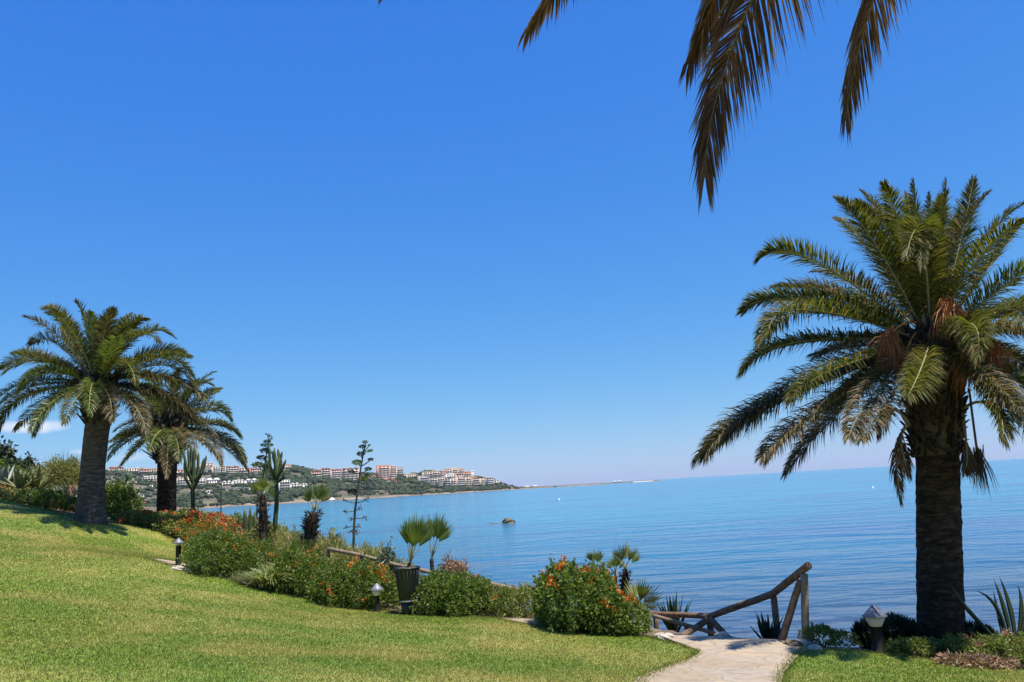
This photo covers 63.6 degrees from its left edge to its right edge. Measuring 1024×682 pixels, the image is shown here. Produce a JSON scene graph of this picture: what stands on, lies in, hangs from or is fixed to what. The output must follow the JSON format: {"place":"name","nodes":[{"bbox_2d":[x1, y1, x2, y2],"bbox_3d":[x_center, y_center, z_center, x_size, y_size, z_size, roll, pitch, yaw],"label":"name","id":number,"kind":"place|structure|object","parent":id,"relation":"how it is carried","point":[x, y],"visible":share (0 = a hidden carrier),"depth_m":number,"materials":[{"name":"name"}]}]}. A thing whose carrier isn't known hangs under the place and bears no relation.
{"place":"outdoors","nodes":[
{"label":"outdoors","id":0,"kind":"place"},
{"bbox_2d":[59,483,77,512],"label":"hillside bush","id":1,"kind":"object","parent":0,"point":[70,491],"visible":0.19,"depth_m":29.78,"materials":[{"name":"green plant"}]},
{"bbox_2d":[153,558,186,567],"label":"stone path","id":2,"kind":"structure","parent":0,"point":[170,562],"depth_m":18.41,"materials":[{"name":"beige stone"}]},
{"bbox_2d":[173,538,183,565],"bbox_3d":[-7.247,4.587,17.949,0.228,0.607,0.228,-3,-10,0],"label":"path lamp","id":3,"kind":"object","parent":2,"relation":"on","point":[178,541],"visible":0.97,"depth_m":17.91,"materials":[{"name":"black metal"}]},
{"bbox_2d":[69,472,515,506],"bbox_3d":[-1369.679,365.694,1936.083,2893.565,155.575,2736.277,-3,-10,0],"label":"hills","id":4,"kind":"structure","parent":0,"point":[208,501],"depth_m":2121.86,"materials":[{"name":"green plant"}]},
{"bbox_2d":[139,468,156,474],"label":"town building","id":5,"kind":"structure","parent":4,"relation":"on","point":[143,471],"depth_m":2376.09,"materials":[{"name":"concrete"}]},
{"bbox_2d":[142,476,156,481],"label":"town building","id":6,"kind":"structure","parent":4,"relation":"on","point":[153,478],"depth_m":2236.55,"materials":[{"name":"white paint"}]},
{"bbox_2d":[177,477,190,484],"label":"town building","id":7,"kind":"structure","parent":4,"relation":"on","point":[180,481],"depth_m":2131.80,"materials":[{"name":"white concrete"}]},
{"bbox_2d":[200,462,212,471],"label":"town building","id":8,"kind":"structure","parent":4,"relation":"on","point":[209,465],"depth_m":2466.42,"materials":[{"name":"white concrete"}]},
{"bbox_2d":[206,478,220,484],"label":"town building","id":9,"kind":"structure","parent":4,"relation":"on","point":[212,481],"depth_m":2232.57,"materials":[{"name":"white concrete"}]},
{"bbox_2d":[211,465,225,472],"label":"town building","id":10,"kind":"structure","parent":4,"relation":"on","point":[215,469],"depth_m":2452.99,"materials":[{"name":"paint"}]},
{"bbox_2d":[225,465,238,473],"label":"town building","id":11,"kind":"structure","parent":4,"relation":"on","point":[232,470],"depth_m":2473.19,"materials":[{"name":"paint"}]},
{"bbox_2d":[7,464,532,507],"bbox_3d":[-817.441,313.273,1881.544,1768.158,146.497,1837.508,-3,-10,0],"label":"hillside wood","id":12,"kind":"object","parent":4,"relation":"on","point":[235,496],"visible":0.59,"depth_m":2246.04,"materials":[{"name":"green plant"}]},
{"bbox_2d":[279,479,289,490],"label":"town building","id":13,"kind":"structure","parent":4,"relation":"on","point":[284,484],"depth_m":2031.37,"materials":[{"name":"white paint"}]},
{"bbox_2d":[329,469,340,480],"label":"town building","id":14,"kind":"structure","parent":4,"relation":"on","point":[335,473],"depth_m":2370.01,"materials":[{"name":"paint"}]},
{"bbox_2d":[342,467,358,480],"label":"town building","id":15,"kind":"structure","parent":4,"relation":"on","point":[347,475],"depth_m":2451.20,"materials":[{"name":"concrete"}]},
{"bbox_2d":[376,465,389,478],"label":"town building","id":16,"kind":"structure","parent":4,"relation":"on","point":[383,471],"depth_m":2508.34,"materials":[{"name":"paint"}]},
{"bbox_2d":[390,465,396,478],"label":"town building","id":17,"kind":"structure","parent":4,"relation":"on","point":[393,473],"depth_m":2526.64,"materials":[{"name":"beige paint"}]},
{"bbox_2d":[417,475,427,481],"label":"town building","id":18,"kind":"structure","parent":4,"relation":"on","point":[423,478],"depth_m":2480.71,"materials":[{"name":"white paint"}]},
{"bbox_2d":[437,477,444,486],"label":"town building","id":19,"kind":"structure","parent":4,"relation":"on","point":[440,481],"depth_m":2428.59,"materials":[{"name":"concrete"}]},
{"bbox_2d":[455,476,464,485],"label":"town building","id":20,"kind":"structure","parent":4,"relation":"on","point":[460,480],"depth_m":2470.32,"materials":[{"name":"paint"}]},
{"bbox_2d":[465,476,471,486],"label":"town building","id":21,"kind":"structure","parent":4,"relation":"on","point":[468,482],"depth_m":2494.36,"materials":[{"name":"concrete"}]},
{"bbox_2d":[471,477,478,486],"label":"town building","id":22,"kind":"structure","parent":4,"relation":"on","point":[475,481],"depth_m":2505.08,"materials":[{"name":"paint"}]},
{"bbox_2d":[176,488,531,508],"bbox_3d":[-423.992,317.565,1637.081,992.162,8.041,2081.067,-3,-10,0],"label":"beach","id":23,"kind":"structure","parent":0,"point":[250,504],"depth_m":1973.62,"materials":[{"name":"beige sand"}]},
{"bbox_2d":[478,582,533,613],"bbox_3d":[-0.104,5.162,16.563,1.613,0.755,1.050,-3,-10,0],"label":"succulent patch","id":24,"kind":"object","parent":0,"point":[507,600],"visible":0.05,"depth_m":16.40,"materials":[{"name":"green plant"}]},
{"bbox_2d":[0,0,1023,486],"label":"sky","id":25,"kind":"structure","parent":0,"point":[410,233],"materials":[{"name":"blue"}]},
{"bbox_2d":[0,498,1023,681],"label":"ground","id":26,"kind":"structure","parent":0,"point":[398,608],"depth_m":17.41,"materials":[{"name":"green plant"}]},
{"bbox_2d":[0,435,26,469],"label":"tree","id":27,"kind":"object","parent":26,"relation":"on","point":[7,453],"visible":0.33,"depth_m":58.10,"materials":[{"name":"green plant"}]},
{"bbox_2d":[0,483,34,503],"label":"hillside bush","id":28,"kind":"object","parent":26,"relation":"on","point":[5,491],"visible":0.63,"depth_m":28.29,"materials":[{"name":"green plant"}]},
{"bbox_2d":[0,464,22,486],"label":"agave","id":29,"kind":"object","parent":28,"relation":"on","point":[4,472],"visible":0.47,"depth_m":29.64,"materials":[{"name":"green plant"}]},
{"bbox_2d":[0,466,41,488],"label":"agave","id":30,"kind":"object","parent":28,"relation":"on","point":[19,479],"visible":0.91,"depth_m":29.17,"materials":[{"name":"green plant"}]},
{"bbox_2d":[0,458,54,503],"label":"hillside bush","id":31,"kind":"object","parent":26,"relation":"on","point":[2,463],"visible":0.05,"depth_m":32.63,"materials":[{"name":"green plant"}]},
{"bbox_2d":[17,451,38,469],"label":"tree","id":32,"kind":"object","parent":26,"relation":"on","point":[27,459],"visible":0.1,"depth_m":62.07,"materials":[{"name":"green plant"}]},
{"bbox_2d":[19,465,58,489],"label":"agave","id":33,"kind":"object","parent":26,"relation":"on","point":[37,483],"visible":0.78,"depth_m":29.61,"materials":[{"name":"green plant"}]},
{"bbox_2d":[7,488,76,511],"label":"hillside bush","id":34,"kind":"object","parent":26,"relation":"on","point":[39,498],"visible":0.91,"depth_m":27.86,"materials":[{"name":"green plant"}]},
{"bbox_2d":[21,454,80,511],"bbox_3d":[-17.398,5.553,31.641,2.904,2.471,4.610,-3,-10,0],"label":"hillside bush","id":35,"kind":"object","parent":26,"relation":"on","point":[65,468],"visible":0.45,"depth_m":30.92,"materials":[{"name":"green plant"}]},
{"bbox_2d":[17,453,80,484],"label":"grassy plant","id":36,"kind":"object","parent":35,"relation":"on","point":[53,482],"visible":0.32,"depth_m":32.23,"materials":[{"name":"yellow plant"}]},
{"bbox_2d":[28,486,76,508],"bbox_3d":[-15.883,5.444,28.646,1.452,0.809,1.126,-3,-10,0],"label":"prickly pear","id":37,"kind":"object","parent":26,"relation":"on","point":[59,491],"visible":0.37,"depth_m":28.45,"materials":[{"name":"green plant"}]},
{"bbox_2d":[0,298,221,524],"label":"palm tree","id":38,"kind":"object","parent":26,"relation":"on","point":[97,386],"visible":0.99,"depth_m":25.81,"materials":[{"name":"green plant"}]},
{"bbox_2d":[105,472,135,512],"bbox_3d":[-14.459,5.669,30.126,1.226,1.683,1.126,-3,-10,0],"label":"prickly pear","id":39,"kind":"object","parent":26,"relation":"on","point":[132,479],"visible":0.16,"depth_m":30.25,"materials":[{"name":"green plant"}]},
{"bbox_2d":[105,478,144,517],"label":"hillside bush","id":40,"kind":"object","parent":26,"relation":"on","point":[118,492],"visible":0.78,"depth_m":28.73,"materials":[{"name":"green plant"}]},
{"bbox_2d":[107,508,178,527],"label":"orange flower bush","id":41,"kind":"object","parent":26,"relation":"on","point":[142,517],"visible":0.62,"depth_m":26.69,"materials":[{"name":"green plant"}]},
{"bbox_2d":[106,368,250,512],"bbox_3d":[-14.101,4.613,34.235,4.550,6.881,7.185,6,-14,-42],"label":"palm tree","id":42,"kind":"object","parent":26,"relation":"on","point":[170,434],"visible":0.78,"depth_m":33.57,"materials":[{"name":"green plant"}]},
{"bbox_2d":[152,508,231,540],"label":"orange flower bush","id":43,"kind":"object","parent":26,"relation":"on","point":[175,524],"visible":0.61,"depth_m":25.88,"materials":[{"name":"green plant"}]},
{"bbox_2d":[170,505,216,514],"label":"hillside bush","id":44,"kind":"object","parent":26,"relation":"on","point":[179,511],"visible":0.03,"depth_m":30.31,"materials":[{"name":"green plant"}]},
{"bbox_2d":[183,445,206,510],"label":"candelabra cactus","id":45,"kind":"object","parent":26,"relation":"on","point":[189,469],"visible":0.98,"depth_m":30.63,"materials":[{"name":"green plant"}]},
{"bbox_2d":[180,516,251,562],"bbox_3d":[-8.170,5.563,22.817,1.964,1.537,3.347,-3,-10,0],"label":"orange flower bush","id":46,"kind":"object","parent":26,"relation":"on","point":[202,524],"visible":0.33,"depth_m":22.38,"materials":[{"name":"green plant"}]},
{"bbox_2d":[176,524,261,579],"bbox_3d":[-6.437,4.702,18.294,1.443,1.282,2.988,-3,-10,0],"label":"lantana bush","id":47,"kind":"object","parent":26,"relation":"on","point":[227,545],"visible":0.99,"depth_m":17.94,"materials":[{"name":"green plant"}]},
{"bbox_2d":[218,466,222,515],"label":"agave flower stalk","id":48,"kind":"object","parent":26,"relation":"on","point":[221,493],"visible":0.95,"depth_m":29.58,"materials":[{"name":"green plant"}]},
{"bbox_2d":[201,511,247,552],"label":"orange flower bush","id":49,"kind":"object","parent":26,"relation":"on","point":[233,525],"visible":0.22,"depth_m":24.83,"materials":[{"name":"yellow plant"}]},
{"bbox_2d":[238,507,256,531],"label":"column cactus","id":50,"kind":"object","parent":26,"relation":"on","point":[248,525],"depth_m":24.96,"materials":[{"name":"green plant"}]},
{"bbox_2d":[221,532,281,571],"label":"orange flower bush","id":51,"kind":"object","parent":26,"relation":"on","point":[271,553],"visible":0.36,"depth_m":20.70,"materials":[{"name":"green plant"}]},
{"bbox_2d":[219,510,287,532],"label":"hillside bush","id":52,"kind":"object","parent":26,"relation":"on","point":[234,517],"visible":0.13,"depth_m":28.71,"materials":[{"name":"green plant"}]},
{"bbox_2d":[240,522,280,552],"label":"orange flower bush","id":53,"kind":"object","parent":26,"relation":"on","point":[254,530],"visible":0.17,"depth_m":23.93,"materials":[{"name":"yellow plant"}]},
{"bbox_2d":[250,433,273,519],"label":"agave flower stalk","id":54,"kind":"object","parent":26,"relation":"on","point":[261,464],"visible":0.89,"depth_m":26.26,"materials":[{"name":"green plant"}]},
{"bbox_2d":[248,474,276,568],"bbox_3d":[-6.972,5.081,23.050,0.834,2.834,1.369,0,-10,-16],"label":"fan palm","id":55,"kind":"object","parent":26,"relation":"on","point":[262,486],"visible":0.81,"depth_m":22.98,"materials":[{"name":"green plant"}]},
{"bbox_2d":[224,565,305,589],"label":"grassy plant","id":56,"kind":"object","parent":26,"relation":"on","point":[255,579],"visible":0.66,"depth_m":17.05,"materials":[{"name":"green plant"}]},
{"bbox_2d":[231,561,310,580],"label":"grassy plant","id":57,"kind":"object","parent":26,"relation":"on","point":[267,567],"visible":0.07,"depth_m":20.10,"materials":[{"name":"green plant"}]},
{"bbox_2d":[268,522,297,562],"bbox_3d":[-6.726,5.988,23.960,1.622,1.570,2.409,-7,-11,20],"label":"succulent patch","id":58,"kind":"object","parent":26,"relation":"on","point":[281,531],"visible":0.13,"depth_m":23.82,"materials":[{"name":"green plant"}]},
{"bbox_2d":[264,446,285,532],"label":"candelabra cactus","id":59,"kind":"object","parent":58,"relation":"on","point":[276,472],"visible":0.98,"depth_m":23.94,"materials":[{"name":"green plant"}]},
{"bbox_2d":[268,524,324,568],"bbox_3d":[-5.587,5.621,21.827,1.522,1.654,2.296,-3,-10,0],"label":"succulent patch","id":60,"kind":"object","parent":26,"relation":"on","point":[291,536],"visible":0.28,"depth_m":21.62,"materials":[{"name":"green plant"}]},
{"bbox_2d":[263,532,338,600],"bbox_3d":[-4.395,4.786,17.655,1.604,1.421,2.614,-3,-10,0],"label":"lantana bush","id":61,"kind":"object","parent":26,"relation":"on","point":[296,558],"visible":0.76,"depth_m":17.12,"materials":[{"name":"green plant"}]},
{"bbox_2d":[298,481,333,539],"bbox_3d":[-5.168,4.405,21.724,1.004,1.576,0.842,-7,-11,18],"label":"fan palm","id":62,"kind":"object","parent":26,"relation":"on","point":[310,522],"visible":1,"depth_m":21.55,"materials":[{"name":"green plant"}]},
{"bbox_2d":[306,527,348,581],"bbox_3d":[-4.738,5.568,21.363,1.647,1.592,2.457,-3,-10,0],"label":"succulent patch","id":63,"kind":"object","parent":26,"relation":"on","point":[324,542],"visible":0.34,"depth_m":21.32,"materials":[{"name":"green plant"}]},
{"bbox_2d":[325,541,369,589],"bbox_3d":[-3.946,5.563,20.570,1.462,1.301,2.579,-3,-10,0],"label":"succulent patch","id":64,"kind":"object","parent":26,"relation":"on","point":[345,556],"visible":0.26,"depth_m":20.16,"materials":[{"name":"green plant"}]},
{"bbox_2d":[304,553,400,609],"bbox_3d":[-3.129,4.895,16.794,2.059,1.176,2.546,-3,-10,0],"label":"lantana bush","id":65,"kind":"object","parent":26,"relation":"on","point":[366,572],"visible":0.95,"depth_m":16.27,"materials":[{"name":"green plant"}]},
{"bbox_2d":[343,440,373,547],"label":"agave flower stalk","id":66,"kind":"object","parent":26,"relation":"on","point":[365,477],"visible":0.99,"depth_m":22.15,"materials":[{"name":"green plant"}]},
{"bbox_2d":[350,543,392,581],"bbox_3d":[-3.237,5.434,19.698,1.478,1.322,2.437,-3,-10,0],"label":"succulent patch","id":67,"kind":"object","parent":26,"relation":"on","point":[371,552],"visible":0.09,"depth_m":19.77,"materials":[{"name":"green plant"}]},
{"bbox_2d":[370,583,383,611],"bbox_3d":[-2.582,4.911,15.813,0.274,0.543,0.274,-3,-10,0],"label":"path lamp","id":68,"kind":"object","parent":26,"relation":"on","point":[376,589],"visible":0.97,"depth_m":15.76,"materials":[{"name":"silver glass"}]},
{"bbox_2d":[369,536,400,596],"bbox_3d":[-2.757,5.074,18.390,0.932,1.406,0.912,-3,-10,0],"label":"succulent patch","id":69,"kind":"object","parent":26,"relation":"on","point":[388,551],"visible":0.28,"depth_m":18.43,"materials":[{"name":"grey plant"}]},
{"bbox_2d":[365,557,421,601],"bbox_3d":[-2.687,5.344,18.729,1.400,1.188,2.472,-3,-10,0],"label":"succulent patch","id":70,"kind":"object","parent":26,"relation":"on","point":[403,563],"visible":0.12,"depth_m":18.36,"materials":[{"name":"green plant"}]},
{"bbox_2d":[394,566,419,614],"bbox_3d":[-1.969,4.734,15.635,0.502,0.904,0.502,-3,-10,0],"label":"plant urn","id":71,"kind":"object","parent":26,"relation":"on","point":[407,580],"visible":0.93,"depth_m":15.49,"materials":[{"name":"metal"}]},
{"bbox_2d":[395,512,433,566],"bbox_3d":[-1.867,3.836,15.791,0.775,1.158,0.745,-3,-10,0],"label":"fan palm","id":72,"kind":"object","parent":71,"relation":"in","point":[413,533],"visible":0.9,"depth_m":15.71,"materials":[{"name":"green plant"}]},
{"bbox_2d":[326,547,534,616],"bbox_3d":[-2.039,5.192,17.814,6.277,1.456,0.286,-11,-13,37],"label":"log fence","id":73,"kind":"object","parent":26,"relation":"on","point":[362,556],"visible":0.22,"depth_m":18.87,"materials":[{"name":"brown wood"}]},
{"bbox_2d":[423,511,453,572],"bbox_3d":[-1.526,4.550,17.091,0.760,2.115,0.469,-3,-10,0],"label":"fan palm","id":74,"kind":"object","parent":26,"relation":"on","point":[440,529],"visible":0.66,"depth_m":17.13,"materials":[{"name":"green plant"}]},
{"bbox_2d":[410,564,502,616],"bbox_3d":[-1.096,4.872,16.097,1.752,1.060,2.249,-9,-11,28],"label":"lantana bush","id":75,"kind":"object","parent":26,"relation":"on","point":[445,592],"visible":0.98,"depth_m":15.58,"materials":[{"name":"green plant"}]},
{"bbox_2d":[441,550,473,575],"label":"succulent patch","id":76,"kind":"object","parent":26,"relation":"on","point":[451,566],"visible":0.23,"depth_m":17.46,"materials":[{"name":"pink plant"}]},
{"bbox_2d":[487,582,535,618],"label":"lantana bush","id":77,"kind":"object","parent":26,"relation":"on","point":[515,596],"visible":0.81,"depth_m":15.25,"materials":[{"name":"green plant"}]},
{"bbox_2d":[502,616,547,624],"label":"stone path","id":78,"kind":"structure","parent":26,"relation":"on","point":[530,620],"depth_m":14.63,"materials":[{"name":"beige stone"}]},
{"bbox_2d":[531,552,620,635],"bbox_3d":[1.054,4.176,13.678,1.523,1.299,2.941,-3,-10,0],"label":"lantana bush","id":79,"kind":"object","parent":26,"relation":"on","point":[559,585],"visible":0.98,"depth_m":12.94,"materials":[{"name":"green plant"}]},
{"bbox_2d":[585,549,604,598],"bbox_3d":[1.587,4.586,15.449,0.417,1.449,0.364,-3,-10,0],"label":"fan palm","id":80,"kind":"object","parent":26,"relation":"on","point":[593,557],"visible":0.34,"depth_m":15.52,"materials":[{"name":"green plant"}]},
{"bbox_2d":[606,557,623,582],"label":"fan palm","id":81,"kind":"object","parent":26,"relation":"on","point":[614,562],"visible":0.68,"depth_m":15.04,"materials":[{"name":"green plant"}]},
{"bbox_2d":[581,584,655,635],"bbox_3d":[1.634,4.221,12.956,1.166,0.832,1.530,-3,-10,0],"label":"lantana bush","id":82,"kind":"object","parent":26,"relation":"on","point":[626,605],"visible":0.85,"depth_m":12.53,"materials":[{"name":"green plant"}]},
{"bbox_2d":[612,542,641,622],"bbox_3d":[2.100,4.322,14.660,0.601,1.568,0.500,-3,-10,0],"label":"fan palm","id":83,"kind":"object","parent":26,"relation":"on","point":[625,553],"visible":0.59,"depth_m":14.71,"materials":[{"name":"green plant"}]},
{"bbox_2d":[624,577,664,610],"bbox_3d":[2.159,4.175,13.603,0.778,0.643,0.761,-3,-10,0],"label":"fan palm","id":84,"kind":"object","parent":26,"relation":"on","point":[641,591],"visible":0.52,"depth_m":13.65,"materials":[{"name":"green plant"}]},
{"bbox_2d":[378,0,911,219],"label":"palm tree","id":85,"kind":"object","parent":26,"relation":"on","point":[711,23],"visible":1,"depth_m":5.42,"materials":[{"name":"green plant"}]},
{"bbox_2d":[657,633,673,639],"bbox_3d":[2.286,4.406,12.299,0.250,0.124,0.183,-3,-10,0],"label":"rock","id":86,"kind":"object","parent":26,"relation":"on","point":[665,636],"visible":0.55,"depth_m":12.25,"materials":[{"name":"stone"}]},
{"bbox_2d":[654,590,692,632],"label":"agave","id":87,"kind":"object","parent":26,"relation":"on","point":[669,625],"visible":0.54,"depth_m":16.04,"materials":[{"name":"green plant"}]},
{"bbox_2d":[647,613,732,636],"bbox_3d":[3.059,5.333,14.006,0.881,1.152,2.251,6,-14,-42],"label":"log railing","id":88,"kind":"object","parent":26,"relation":"on","point":[685,625],"visible":0.23,"depth_m":14.60,"materials":[{"name":"brown wood"}]},
{"bbox_2d":[713,631,728,636],"bbox_3d":[3.178,4.492,12.580,0.293,0.134,0.231,5,-13,-38],"label":"rock","id":89,"kind":"object","parent":26,"relation":"on","point":[721,634],"visible":0.56,"depth_m":12.52,"materials":[{"name":"stone"}]},
{"bbox_2d":[650,562,811,640],"bbox_3d":[3.406,4.720,13.913,0.930,2.168,4.472,3,-12,-32],"label":"log railing","id":90,"kind":"object","parent":26,"relation":"on","point":[801,586],"visible":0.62,"depth_m":13.09,"materials":[{"name":"brown wood"}]},
{"bbox_2d":[750,610,783,638],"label":"agave","id":91,"kind":"object","parent":26,"relation":"on","point":[766,630],"visible":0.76,"depth_m":12.93,"materials":[{"name":"green plant"}]},
{"bbox_2d":[783,639,803,645],"bbox_3d":[3.975,4.296,11.693,0.215,0.145,0.317,2,-11,-27],"label":"rock","id":92,"kind":"object","parent":26,"relation":"on","point":[790,642],"visible":0.66,"depth_m":11.62,"materials":[{"name":"beige stone"}]},
{"bbox_2d":[796,622,860,647],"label":"ground cover plant","id":93,"kind":"object","parent":26,"relation":"on","point":[826,630],"visible":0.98,"depth_m":11.85,"materials":[{"name":"green plant"}]},
{"bbox_2d":[690,174,1023,653],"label":"palm tree","id":94,"kind":"object","parent":26,"relation":"on","point":[943,351],"visible":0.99,"depth_m":12.54,"materials":[{"name":"green plant"}]},
{"bbox_2d":[862,604,887,652],"bbox_3d":[5.082,4.007,11.529,0.337,0.644,0.337,-3,-10,0],"label":"path lamp","id":95,"kind":"object","parent":26,"relation":"on","point":[874,615],"visible":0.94,"depth_m":11.46,"materials":[{"name":"black glass"}]},
{"bbox_2d":[850,610,927,649],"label":"aloe bush","id":96,"kind":"object","parent":26,"relation":"on","point":[894,626],"visible":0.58,"depth_m":12.08,"materials":[{"name":"green plant"}]},
{"bbox_2d":[882,635,965,656],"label":"ground cover plant","id":97,"kind":"object","parent":26,"relation":"on","point":[925,645],"visible":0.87,"depth_m":11.30,"materials":[{"name":"green plant"}]},
{"bbox_2d":[931,649,1020,669],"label":"dry leaf litter","id":98,"kind":"object","parent":26,"relation":"on","point":[990,660],"visible":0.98,"depth_m":10.29,"materials":[{"name":"brown plant"}]},
{"bbox_2d":[960,620,998,638],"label":"aloe bush","id":99,"kind":"object","parent":26,"relation":"on","point":[972,628],"visible":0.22,"depth_m":12.11,"materials":[{"name":"green plant"}]},
{"bbox_2d":[942,627,1023,665],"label":"ground cover plant","id":100,"kind":"object","parent":26,"relation":"on","point":[1005,642],"visible":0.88,"depth_m":10.83,"materials":[{"name":"green plant"}]},
{"bbox_2d":[951,579,1023,635],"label":"agave","id":101,"kind":"object","parent":26,"relation":"on","point":[1007,621],"visible":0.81,"depth_m":11.65,"materials":[{"name":"green plant"}]},
{"bbox_2d":[199,458,1023,646],"bbox_3d":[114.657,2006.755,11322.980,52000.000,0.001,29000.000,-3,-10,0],"label":"sea","id":102,"kind":"structure","parent":0,"point":[708,544],"depth_m":102.79,"materials":[{"name":"liquid"}]},
{"bbox_2d":[506,483,593,488],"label":"breakwater","id":103,"kind":"object","parent":102,"relation":"in","point":[547,486],"visible":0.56,"depth_m":2708.72,"materials":[{"name":"grey stone"}]},
{"bbox_2d":[635,635,808,681],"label":"stone path","id":104,"kind":"structure","parent":0,"point":[729,659],"depth_m":10.17,"materials":[{"name":"beige stone"}]},
{"bbox_2d":[782,650,1023,681],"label":"lawn","id":105,"kind":"structure","parent":0,"point":[816,664],"depth_m":9.82,"materials":[{"name":"plant"}]},
{"bbox_2d":[808,644,822,650],"bbox_3d":[4.180,4.245,11.396,0.261,0.111,0.180,6,-14,-43],"label":"rock","id":106,"kind":"object","parent":105,"relation":"on","point":[815,647],"visible":0.69,"depth_m":11.34,"materials":[{"name":"stone"}]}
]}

